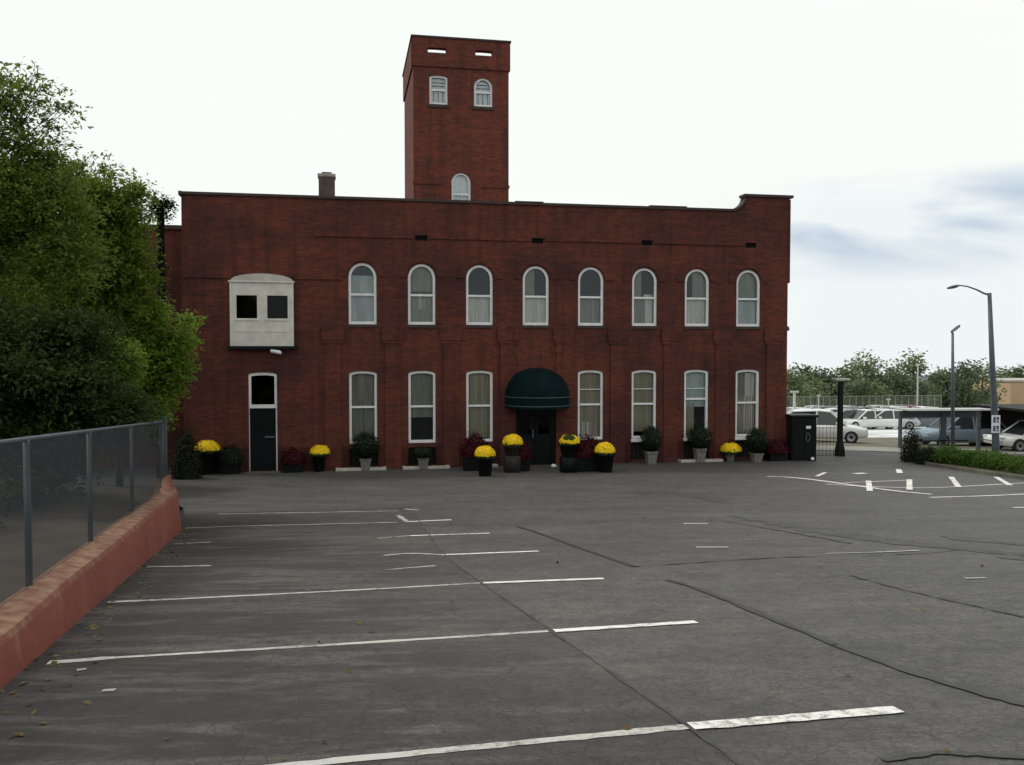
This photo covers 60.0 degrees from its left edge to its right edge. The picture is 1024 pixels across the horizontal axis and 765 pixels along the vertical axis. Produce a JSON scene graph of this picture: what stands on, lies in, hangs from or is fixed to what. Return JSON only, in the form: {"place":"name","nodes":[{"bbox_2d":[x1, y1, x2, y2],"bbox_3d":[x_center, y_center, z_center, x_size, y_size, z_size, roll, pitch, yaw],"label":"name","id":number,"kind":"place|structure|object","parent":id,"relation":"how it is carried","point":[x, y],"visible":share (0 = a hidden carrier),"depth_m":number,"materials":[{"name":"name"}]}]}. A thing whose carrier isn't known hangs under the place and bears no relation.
{"place":"outdoors","nodes":[
{"label":"outdoors","id":0,"kind":"place"},
{"bbox_2d":[0,507,743,764],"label":"old pavement","id":1,"kind":"structure","parent":0,"point":[263,707],"depth_m":6.22,"materials":[{"name":"asphalt"}]},
{"bbox_2d":[148,509,441,569],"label":"faint parking lines","id":2,"kind":"object","parent":1,"relation":"on","point":[403,518],"visible":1,"depth_m":17.35,"materials":[{"name":"paint"}]},
{"bbox_2d":[47,582,688,764],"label":"worn parking lines","id":3,"kind":"object","parent":1,"relation":"on","point":[365,757],"visible":1,"depth_m":4.79,"materials":[{"name":"paint"}]},
{"bbox_2d":[409,519,903,728],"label":"parking lines","id":4,"kind":"object","parent":1,"relation":"on","point":[756,720],"visible":1,"depth_m":5.05,"materials":[{"name":"paint"}]},
{"bbox_2d":[388,506,1023,764],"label":"tar cracks","id":5,"kind":"object","parent":1,"relation":"on","point":[713,743],"visible":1,"depth_m":7.70,"materials":[{"name":"asphalt"}]},
{"bbox_2d":[0,0,1023,375],"label":"sky","id":6,"kind":"structure","parent":0,"point":[894,129],"materials":[{"name":"white"}]},
{"bbox_2d":[168,379,1023,764],"bbox_3d":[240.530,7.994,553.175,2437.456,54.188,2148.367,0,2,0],"label":"ground","id":7,"kind":"structure","parent":0,"point":[720,659],"depth_m":10.00,"materials":[{"name":"asphalt"}]},
{"bbox_2d":[0,474,180,689],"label":"retaining wall","id":8,"kind":"structure","parent":7,"relation":"on","point":[39,617],"depth_m":8.70,"materials":[{"name":"red paint"}]},
{"bbox_2d":[0,416,167,608],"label":"fence","id":9,"kind":"object","parent":8,"relation":"on","point":[63,498],"visible":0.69,"depth_m":9.01,"materials":[{"name":"metal"}]},
{"bbox_2d":[143,193,181,465],"bbox_3d":[-10.941,-1.434,27.773,1.227,9.095,0.993,0,2,0],"label":"slender tree","id":10,"kind":"object","parent":7,"relation":"on","point":[168,204],"visible":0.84,"depth_m":27.59,"materials":[{"name":"green plant"}]},
{"bbox_2d":[168,423,205,479],"bbox_3d":[-10.214,2.148,27.730,1.181,1.825,0.825,0,2,-11],"label":"evergreen shrub","id":11,"kind":"object","parent":7,"relation":"on","point":[186,463],"visible":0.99,"depth_m":27.56,"materials":[{"name":"plant"}]},
{"bbox_2d":[194,440,219,474],"bbox_3d":[-9.963,2.429,28.931,0.888,1.128,0.848,0,2,-11],"label":"yellow mum","id":12,"kind":"object","parent":7,"relation":"on","point":[210,451],"visible":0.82,"depth_m":28.68,"materials":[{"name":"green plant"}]},
{"bbox_2d":[216,443,244,473],"bbox_3d":[-9.245,2.473,29.069,0.949,1.031,0.695,0,2,-11],"label":"potted green shrub","id":13,"kind":"object","parent":7,"relation":"on","point":[229,459],"visible":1,"depth_m":28.90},
{"bbox_2d":[279,446,307,472],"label":"red foliage plant","id":14,"kind":"object","parent":7,"relation":"on","point":[293,460],"visible":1,"depth_m":29.27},
{"bbox_2d":[308,445,329,471],"bbox_3d":[-6.429,2.520,29.601,0.720,0.899,0.716,0,2,-11],"label":"yellow mum","id":15,"kind":"object","parent":7,"relation":"on","point":[318,453],"visible":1,"depth_m":29.43,"materials":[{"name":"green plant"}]},
{"bbox_2d":[336,466,385,470],"bbox_3d":[-5.104,3.004,29.968,1.680,0.285,0.448,0,2,-11],"label":"stone ledge","id":16,"kind":"object","parent":7,"relation":"on","point":[359,468],"visible":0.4,"depth_m":29.73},
{"bbox_2d":[351,431,380,470],"bbox_3d":[-4.941,2.286,29.892,1.058,1.347,1.013,0,2,-11],"label":"potted boxwood","id":17,"kind":"object","parent":7,"relation":"on","point":[364,457],"visible":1,"depth_m":29.70,"materials":[{"name":"plant"}]},
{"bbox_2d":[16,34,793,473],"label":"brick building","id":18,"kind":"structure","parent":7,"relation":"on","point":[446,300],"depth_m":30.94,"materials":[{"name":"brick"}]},
{"bbox_2d":[245,372,280,473],"bbox_3d":[-8.270,1.474,29.411,1.120,3.617,0.580,0,2,-11],"label":"door","id":19,"kind":"structure","parent":18,"relation":"in","point":[263,445],"depth_m":29.62,"materials":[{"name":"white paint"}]},
{"bbox_2d":[348,263,376,323],"bbox_3d":[-5.085,-3.016,30.150,0.934,2.074,0.208,0,2,-11],"label":"window","id":20,"kind":"structure","parent":18,"relation":"in","point":[361,289],"depth_m":30.21,"materials":[{"name":"white paint"}]},
{"bbox_2d":[349,371,376,443],"bbox_3d":[-5.085,0.847,30.283,0.934,2.484,0.208,0,2,-11],"label":"window","id":21,"kind":"structure","parent":18,"relation":"in","point":[362,384],"depth_m":30.34,"materials":[{"name":"glass"}]},
{"bbox_2d":[349,448,377,465],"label":"basement window","id":22,"kind":"structure","parent":18,"relation":"in","point":[353,460],"depth_m":30.28,"materials":[{"name":"glass"}]},
{"bbox_2d":[408,264,434,324],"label":"window","id":23,"kind":"structure","parent":18,"relation":"in","point":[421,278],"depth_m":30.58,"materials":[{"name":"white paint"}]},
{"bbox_2d":[408,371,435,442],"bbox_3d":[-3.121,0.834,30.656,0.934,2.484,0.208,0,2,-11],"label":"window","id":24,"kind":"structure","parent":18,"relation":"in","point":[421,384],"depth_m":30.69,"materials":[{"name":"glass"}]},
{"bbox_2d":[408,447,435,464],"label":"basement window","id":25,"kind":"structure","parent":18,"relation":"in","point":[412,460],"depth_m":30.66,"materials":[{"name":"black metal"}]},
{"bbox_2d":[427,76,449,107],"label":"tower window","id":26,"kind":"structure","parent":18,"relation":"in","point":[437,84],"depth_m":31.05,"materials":[{"name":"white paint"}]},
{"bbox_2d":[452,173,469,199],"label":"tower window","id":27,"kind":"structure","parent":18,"relation":"in","point":[460,181],"depth_m":31.41,"materials":[{"name":"white paint"}]},
{"bbox_2d":[466,265,492,324],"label":"window","id":28,"kind":"structure","parent":18,"relation":"in","point":[479,308],"depth_m":30.94,"materials":[{"name":"white paint"}]},
{"bbox_2d":[466,370,492,441],"bbox_3d":[-1.158,0.821,31.028,0.934,2.484,0.208,0,2,-11],"label":"window","id":29,"kind":"structure","parent":18,"relation":"in","point":[479,384],"depth_m":31.09,"materials":[{"name":"glass"}]},
{"bbox_2d":[472,78,494,110],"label":"tower window","id":30,"kind":"structure","parent":18,"relation":"in","point":[482,87],"depth_m":31.34,"materials":[{"name":"white paint"}]},
{"bbox_2d":[523,266,548,324],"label":"window","id":31,"kind":"structure","parent":18,"relation":"in","point":[535,308],"depth_m":31.31,"materials":[{"name":"white paint"}]},
{"bbox_2d":[516,397,555,464],"bbox_3d":[0.801,1.689,31.371,1.500,2.450,0.130,0,2,-11],"label":"entrance door","id":32,"kind":"structure","parent":18,"relation":"in","point":[544,419],"depth_m":31.41,"materials":[{"name":"wood"}]},
{"bbox_2d":[504,368,570,409],"bbox_3d":[0.990,0.203,30.535,2.318,1.400,1.380,0,2,-11],"label":"awning","id":33,"kind":"object","parent":18,"relation":"attached to","point":[525,388],"depth_m":30.15,"materials":[{"name":"green fabric"}]},
{"bbox_2d":[578,267,602,325],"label":"window","id":34,"kind":"structure","parent":18,"relation":"in","point":[590,311],"depth_m":31.68,"materials":[{"name":"white paint"}]},
{"bbox_2d":[578,370,602,439],"bbox_3d":[2.774,0.795,31.774,0.934,2.484,0.208,0,2,-11],"label":"window","id":35,"kind":"structure","parent":18,"relation":"in","point":[588,380],"depth_m":31.84,"materials":[{"name":"white paint"}]},
{"bbox_2d":[631,443,647,459],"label":"basement window","id":36,"kind":"structure","parent":18,"relation":"in","point":[637,452],"depth_m":32.14,"materials":[{"name":"glass"}]},
{"bbox_2d":[631,370,655,441],"bbox_3d":[4.750,0.841,32.090,1.000,2.597,0.328,0,2,-11],"label":"window","id":37,"kind":"structure","parent":18,"relation":"in","point":[642,388],"depth_m":32.21,"materials":[{"name":"glass"}]},
{"bbox_2d":[632,268,656,325],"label":"window","id":38,"kind":"structure","parent":18,"relation":"in","point":[641,306],"depth_m":32.06,"materials":[{"name":"white paint"}]},
{"bbox_2d":[683,370,707,440],"bbox_3d":[6.715,0.828,32.462,1.000,2.597,0.328,0,2,-11],"label":"window","id":39,"kind":"structure","parent":18,"relation":"in","point":[694,396],"depth_m":32.57,"materials":[{"name":"glass"}]},
{"bbox_2d":[684,442,706,457],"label":"basement window","id":40,"kind":"structure","parent":18,"relation":"in","point":[688,452],"depth_m":32.51,"materials":[{"name":"glass"}]},
{"bbox_2d":[685,269,708,325],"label":"window","id":41,"kind":"structure","parent":18,"relation":"in","point":[696,307],"depth_m":32.46,"materials":[{"name":"white paint"}]},
{"bbox_2d":[735,441,756,456],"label":"basement window","id":42,"kind":"structure","parent":18,"relation":"in","point":[744,453],"depth_m":32.90,"materials":[{"name":"black metal"}]},
{"bbox_2d":[734,369,758,439],"bbox_3d":[8.680,0.815,32.835,1.000,2.597,0.328,0,2,-11],"label":"window","id":43,"kind":"structure","parent":18,"relation":"in","point":[747,404],"depth_m":32.95,"materials":[{"name":"glass"}]},
{"bbox_2d":[736,270,759,326],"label":"window","id":44,"kind":"structure","parent":18,"relation":"in","point":[745,310],"depth_m":32.82,"materials":[{"name":"white paint"}]},
{"bbox_2d":[411,447,434,468],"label":"potted boxwood","id":45,"kind":"object","parent":7,"relation":"on","point":[422,455],"visible":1,"depth_m":30.07,"materials":[{"name":"plant"}]},
{"bbox_2d":[402,465,449,469],"bbox_3d":[-2.944,2.990,30.388,1.600,0.285,0.428,0,2,-11],"label":"stone ledge","id":46,"kind":"object","parent":7,"relation":"on","point":[429,467],"visible":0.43,"depth_m":30.21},
{"bbox_2d":[458,428,489,470],"bbox_3d":[-1.263,2.239,29.765,1.185,1.414,0.890,-1,2,-35],"label":"red foliage plant","id":47,"kind":"object","parent":7,"relation":"on","point":[471,445],"visible":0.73,"depth_m":29.53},
{"bbox_2d":[474,445,495,476],"bbox_3d":[-0.856,2.469,28.049,0.698,0.980,0.692,0,2,-11],"label":"yellow mum","id":48,"kind":"object","parent":7,"relation":"on","point":[485,455],"visible":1,"depth_m":27.85,"materials":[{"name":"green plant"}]},
{"bbox_2d":[1,459,1003,760],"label":"leaf litter","id":49,"kind":"object","parent":7,"relation":"on","point":[625,727],"visible":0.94,"depth_m":7.23,"materials":[{"name":"plant"}]},
{"bbox_2d":[502,434,522,472],"bbox_3d":[0.021,2.307,29.132,0.722,1.279,0.710,0,2,-11],"label":"yellow mum","id":50,"kind":"object","parent":7,"relation":"on","point":[512,444],"visible":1,"depth_m":28.91,"materials":[{"name":"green plant"}]},
{"bbox_2d":[519,440,533,470],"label":"red foliage plant","id":51,"kind":"object","parent":7,"relation":"on","point":[525,455],"visible":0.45,"depth_m":29.36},
{"bbox_2d":[77,523,985,690],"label":"faded marks","id":52,"kind":"object","parent":7,"relation":"on","point":[113,689],"visible":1,"depth_m":11.94,"materials":[{"name":"paint"}]},
{"bbox_2d":[558,434,579,472],"bbox_3d":[1.876,2.303,29.059,0.712,1.269,0.730,0,2,-11],"label":"yellow mum","id":53,"kind":"object","parent":7,"relation":"on","point":[568,444],"visible":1,"depth_m":28.82,"materials":[{"name":"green plant"}]},
{"bbox_2d":[575,433,600,471],"bbox_3d":[2.475,2.274,29.392,1.201,1.318,0.934,0,2,-11],"label":"red foliage plant","id":54,"kind":"object","parent":7,"relation":"on","point":[586,456],"visible":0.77,"depth_m":29.16,"materials":[{"name":"plant"}]},
{"bbox_2d":[594,442,616,472],"bbox_3d":[3.048,2.433,28.994,0.718,0.997,0.749,0,2,-11],"label":"yellow mum","id":55,"kind":"object","parent":7,"relation":"on","point":[605,453],"visible":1,"depth_m":28.77,"materials":[{"name":"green plant"}]},
{"bbox_2d":[640,426,661,463],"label":"potted boxwood","id":56,"kind":"object","parent":7,"relation":"on","point":[651,435],"visible":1,"depth_m":31.40,"materials":[{"name":"plant"}]},
{"bbox_2d":[686,425,714,462],"bbox_3d":[6.795,2.214,32.098,1.054,1.338,1.047,0,2,-11],"label":"potted boxwood","id":57,"kind":"object","parent":7,"relation":"on","point":[701,435],"visible":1,"depth_m":31.91,"materials":[{"name":"plant"}]},
{"bbox_2d":[719,442,741,461],"bbox_3d":[7.987,2.527,32.340,0.819,0.696,0.815,0,2,-11],"label":"yellow mum","id":58,"kind":"object","parent":7,"relation":"on","point":[731,450],"visible":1,"depth_m":32.12,"materials":[{"name":"plant"}]},
{"bbox_2d":[745,426,768,461],"bbox_3d":[8.860,2.227,32.105,0.927,1.300,0.907,0,2,-11],"label":"potted boxwood","id":59,"kind":"object","parent":7,"relation":"on","point":[757,440],"visible":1,"depth_m":31.94,"materials":[{"name":"plant"}]},
{"bbox_2d":[517,526,1023,760],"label":"tar seams","id":60,"kind":"object","parent":7,"relation":"on","point":[895,666],"visible":1,"depth_m":5.97,"materials":[{"name":"asphalt"}]},
{"bbox_2d":[763,438,790,460],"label":"red foliage plant","id":61,"kind":"object","parent":7,"relation":"on","point":[777,450],"visible":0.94,"depth_m":32.41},
{"bbox_2d":[786,365,813,406],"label":"tree","id":62,"kind":"object","parent":7,"relation":"on","point":[790,377],"visible":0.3,"depth_m":103.33,"materials":[{"name":"green plant"}]},
{"bbox_2d":[786,413,818,460],"bbox_3d":[10.725,2.034,32.986,1.040,1.700,0.987,0,2,-4],"label":"utility cabinet","id":63,"kind":"object","parent":7,"relation":"on","point":[801,430],"visible":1,"depth_m":32.62,"materials":[{"name":"black metal"}]},
{"bbox_2d":[792,362,826,397],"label":"tree","id":64,"kind":"object","parent":7,"relation":"on","point":[805,369],"visible":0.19,"depth_m":111.53,"materials":[{"name":"green plant"}]},
{"bbox_2d":[796,376,834,406],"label":"tree","id":65,"kind":"object","parent":7,"relation":"on","point":[814,391],"visible":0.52,"depth_m":97.18,"materials":[{"name":"green plant"}]},
{"bbox_2d":[624,491,1023,559],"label":"sealed patches","id":66,"kind":"object","parent":7,"relation":"on","point":[890,540],"visible":1,"depth_m":13.61,"materials":[{"name":"asphalt"}]},
{"bbox_2d":[807,367,843,404],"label":"tree","id":67,"kind":"object","parent":7,"relation":"on","point":[827,380],"visible":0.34,"depth_m":105.29,"materials":[{"name":"green plant"}]},
{"bbox_2d":[826,358,871,404],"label":"tree","id":68,"kind":"object","parent":7,"relation":"on","point":[844,373],"visible":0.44,"depth_m":103.22,"materials":[{"name":"green plant"}]},
{"bbox_2d":[836,379,877,406],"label":"tree","id":69,"kind":"object","parent":7,"relation":"on","point":[859,387],"visible":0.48,"depth_m":97.91,"materials":[{"name":"green plant"}]},
{"bbox_2d":[847,349,887,381],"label":"tree","id":70,"kind":"object","parent":7,"relation":"on","point":[870,366],"visible":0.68,"depth_m":117.34,"materials":[{"name":"green plant"}]},
{"bbox_2d":[864,378,891,405],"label":"tree","id":71,"kind":"object","parent":7,"relation":"on","point":[880,391],"visible":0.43,"depth_m":96.84,"materials":[{"name":"green plant"}]},
{"bbox_2d":[862,365,904,405],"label":"tree","id":72,"kind":"object","parent":7,"relation":"on","point":[877,374],"visible":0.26,"depth_m":105.99,"materials":[{"name":"green plant"}]},
{"bbox_2d":[787,371,996,400],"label":"wood","id":73,"kind":"object","parent":7,"relation":"on","point":[857,379],"depth_m":160.72,"materials":[{"name":"green plant"}]},
{"bbox_2d":[766,476,1023,507],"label":"bay markings","id":74,"kind":"object","parent":7,"relation":"on","point":[903,487],"visible":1,"depth_m":24.18,"materials":[{"name":"paint"}]},
{"bbox_2d":[882,370,921,405],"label":"tree","id":75,"kind":"object","parent":7,"relation":"on","point":[902,386],"visible":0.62,"depth_m":99.47,"materials":[{"name":"green plant"}]},
{"bbox_2d":[889,348,931,391],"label":"tree","id":76,"kind":"object","parent":7,"relation":"on","point":[910,367],"visible":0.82,"depth_m":111.83,"materials":[{"name":"green plant"}]},
{"bbox_2d":[816,469,1011,490],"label":"bay stripes","id":77,"kind":"object","parent":7,"relation":"on","point":[909,486],"visible":1,"depth_m":25.28,"materials":[{"name":"paint"}]},
{"bbox_2d":[904,381,946,406],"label":"tree","id":78,"kind":"object","parent":7,"relation":"on","point":[927,388],"visible":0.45,"depth_m":97.64,"materials":[{"name":"green plant"}]},
{"bbox_2d":[923,366,950,406],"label":"tree","id":79,"kind":"object","parent":7,"relation":"on","point":[931,398],"visible":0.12,"depth_m":117.45,"materials":[{"name":"green plant"}]},
{"bbox_2d":[923,369,960,407],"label":"tree","id":80,"kind":"object","parent":7,"relation":"on","point":[942,403],"visible":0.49,"depth_m":108.01,"materials":[{"name":"green plant"}]},
{"bbox_2d":[951,325,959,446],"bbox_3d":[19.205,0.422,38.483,0.382,5.856,0.340,0,2,0],"label":"street lamp","id":81,"kind":"object","parent":7,"relation":"on","point":[953,392],"visible":0.92,"depth_m":38.44,"materials":[{"name":"metal"}]},
{"bbox_2d":[937,358,989,407],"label":"tree","id":82,"kind":"object","parent":7,"relation":"on","point":[965,373],"visible":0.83,"depth_m":103.92,"materials":[{"name":"green plant"}]},
{"bbox_2d":[918,459,1023,479],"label":"kerb","id":83,"kind":"structure","parent":7,"relation":"on","point":[1006,475],"depth_m":29.22,"materials":[{"name":"concrete"}]},
{"bbox_2d":[965,361,1006,403],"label":"tree","id":84,"kind":"object","parent":7,"relation":"on","point":[987,390],"visible":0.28,"depth_m":117.62,"materials":[{"name":"green plant"}]},
{"bbox_2d":[973,378,1023,403],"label":"tan building","id":85,"kind":"structure","parent":7,"relation":"on","point":[1014,388],"depth_m":120.04,"materials":[{"name":"stone"}]},
{"bbox_2d":[996,365,1020,377],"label":"tree","id":86,"kind":"object","parent":7,"relation":"on","point":[1005,375],"visible":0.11,"depth_m":135.27,"materials":[{"name":"green plant"}]},
{"bbox_2d":[831,378,850,455],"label":"lamp pillar","id":87,"kind":"structure","parent":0,"point":[839,449],"depth_m":35.05,"materials":[{"name":"black metal"}]},
{"bbox_2d":[868,427,926,436],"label":"lot","id":88,"kind":"structure","parent":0,"point":[882,432],"depth_m":60.83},
{"bbox_2d":[790,395,941,406],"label":"wire fence","id":89,"kind":"object","parent":88,"relation":"on","point":[862,399],"visible":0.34,"depth_m":92.04,"materials":[{"name":"grey"}]},
{"bbox_2d":[843,409,892,428],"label":"parked car","id":90,"kind":"object","parent":88,"relation":"on","point":[864,417],"visible":0.57,"depth_m":65.33,"materials":[{"name":"white paint"}]},
{"bbox_2d":[866,409,920,429],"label":"parked car","id":91,"kind":"object","parent":88,"relation":"on","point":[887,417],"visible":0.51,"depth_m":65.29,"materials":[{"name":"white paint"}]},
{"bbox_2d":[893,417,938,428],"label":"parked car","id":92,"kind":"object","parent":88,"relation":"on","point":[927,422],"visible":0.3,"depth_m":65.25,"materials":[{"name":"grey paint"}]},
{"bbox_2d":[816,437,1011,448],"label":"road","id":93,"kind":"structure","parent":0,"point":[878,442],"depth_m":46.51,"materials":[{"name":"asphalt"}]},
{"bbox_2d":[789,409,867,442],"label":"parked car","id":94,"kind":"object","parent":93,"relation":"on","point":[851,432],"visible":0.51,"depth_m":46.23,"materials":[{"name":"white paint"}]},
{"bbox_2d":[913,415,1006,445],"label":"parked car","id":95,"kind":"object","parent":93,"relation":"on","point":[965,428],"visible":0.52,"depth_m":45.84,"materials":[{"name":"silver paint"}]},
{"bbox_2d":[816,445,1023,453],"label":"pavement","id":96,"kind":"structure","parent":0,"point":[889,449],"depth_m":40.80,"materials":[{"name":"concrete"}]},
{"bbox_2d":[893,408,998,448],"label":"bus shelter","id":97,"kind":"object","parent":96,"relation":"on","point":[942,414],"visible":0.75,"depth_m":42.15,"materials":[{"name":"white paint"}]},
{"bbox_2d":[947,285,999,452],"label":"street lamp","id":98,"kind":"object","parent":96,"relation":"on","point":[994,411],"visible":0.89,"depth_m":40.29,"materials":[{"name":"metal"}]},
{"bbox_2d":[991,415,999,432],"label":"notice sign","id":99,"kind":"object","parent":98,"relation":"attached to","point":[995,425],"visible":1,"depth_m":40.23,"materials":[{"name":"metal"}]},
{"bbox_2d":[969,404,1023,445],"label":"carport","id":100,"kind":"object","parent":96,"relation":"on","point":[1010,414],"visible":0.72,"depth_m":46.08,"materials":[{"name":"black metal"}]},
{"bbox_2d":[983,420,1023,451],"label":"parked car","id":101,"kind":"object","parent":96,"relation":"on","point":[1012,436],"visible":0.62,"depth_m":42.35,"materials":[{"name":"white paint"}]},
{"bbox_2d":[933,462,1023,474],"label":"island soil","id":102,"kind":"structure","parent":0,"point":[978,468],"depth_m":29.78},
{"bbox_2d":[897,419,923,462],"bbox_3d":[15.100,2.187,33.502,1.141,1.723,0.829,0,2,-11],"label":"corner shrub","id":103,"kind":"object","parent":102,"relation":"on","point":[907,455],"visible":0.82,"depth_m":33.34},
{"bbox_2d":[912,443,937,464],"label":"corner shrub","id":104,"kind":"object","parent":102,"relation":"on","point":[922,456],"visible":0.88,"depth_m":32.39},
{"bbox_2d":[916,443,1023,474],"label":"hedge","id":105,"kind":"object","parent":102,"relation":"on","point":[977,457],"visible":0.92,"depth_m":30.49,"materials":[{"name":"green plant"}]},
{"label":"soil bank","id":106,"kind":"structure","parent":0,"visible":0},
{"bbox_2d":[0,56,123,318],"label":"broadleaf tree","id":107,"kind":"object","parent":106,"relation":"on","point":[35,189],"visible":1,"depth_m":14.72,"materials":[{"name":"green plant"}]},
{"bbox_2d":[0,150,171,342],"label":"broadleaf tree","id":108,"kind":"object","parent":106,"relation":"on","point":[123,214],"visible":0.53,"depth_m":18.64,"materials":[{"name":"green plant"}]},
{"bbox_2d":[0,291,176,449],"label":"shade tree","id":109,"kind":"object","parent":106,"relation":"on","point":[54,378],"visible":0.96,"depth_m":13.65,"materials":[{"name":"green plant"}]},
{"bbox_2d":[95,292,207,430],"bbox_3d":[-8.133,0.647,18.569,2.796,5.419,4.070,0,2,0],"label":"young tree","id":110,"kind":"object","parent":106,"relation":"on","point":[160,362],"visible":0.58,"depth_m":19.19,"materials":[{"name":"green plant"}]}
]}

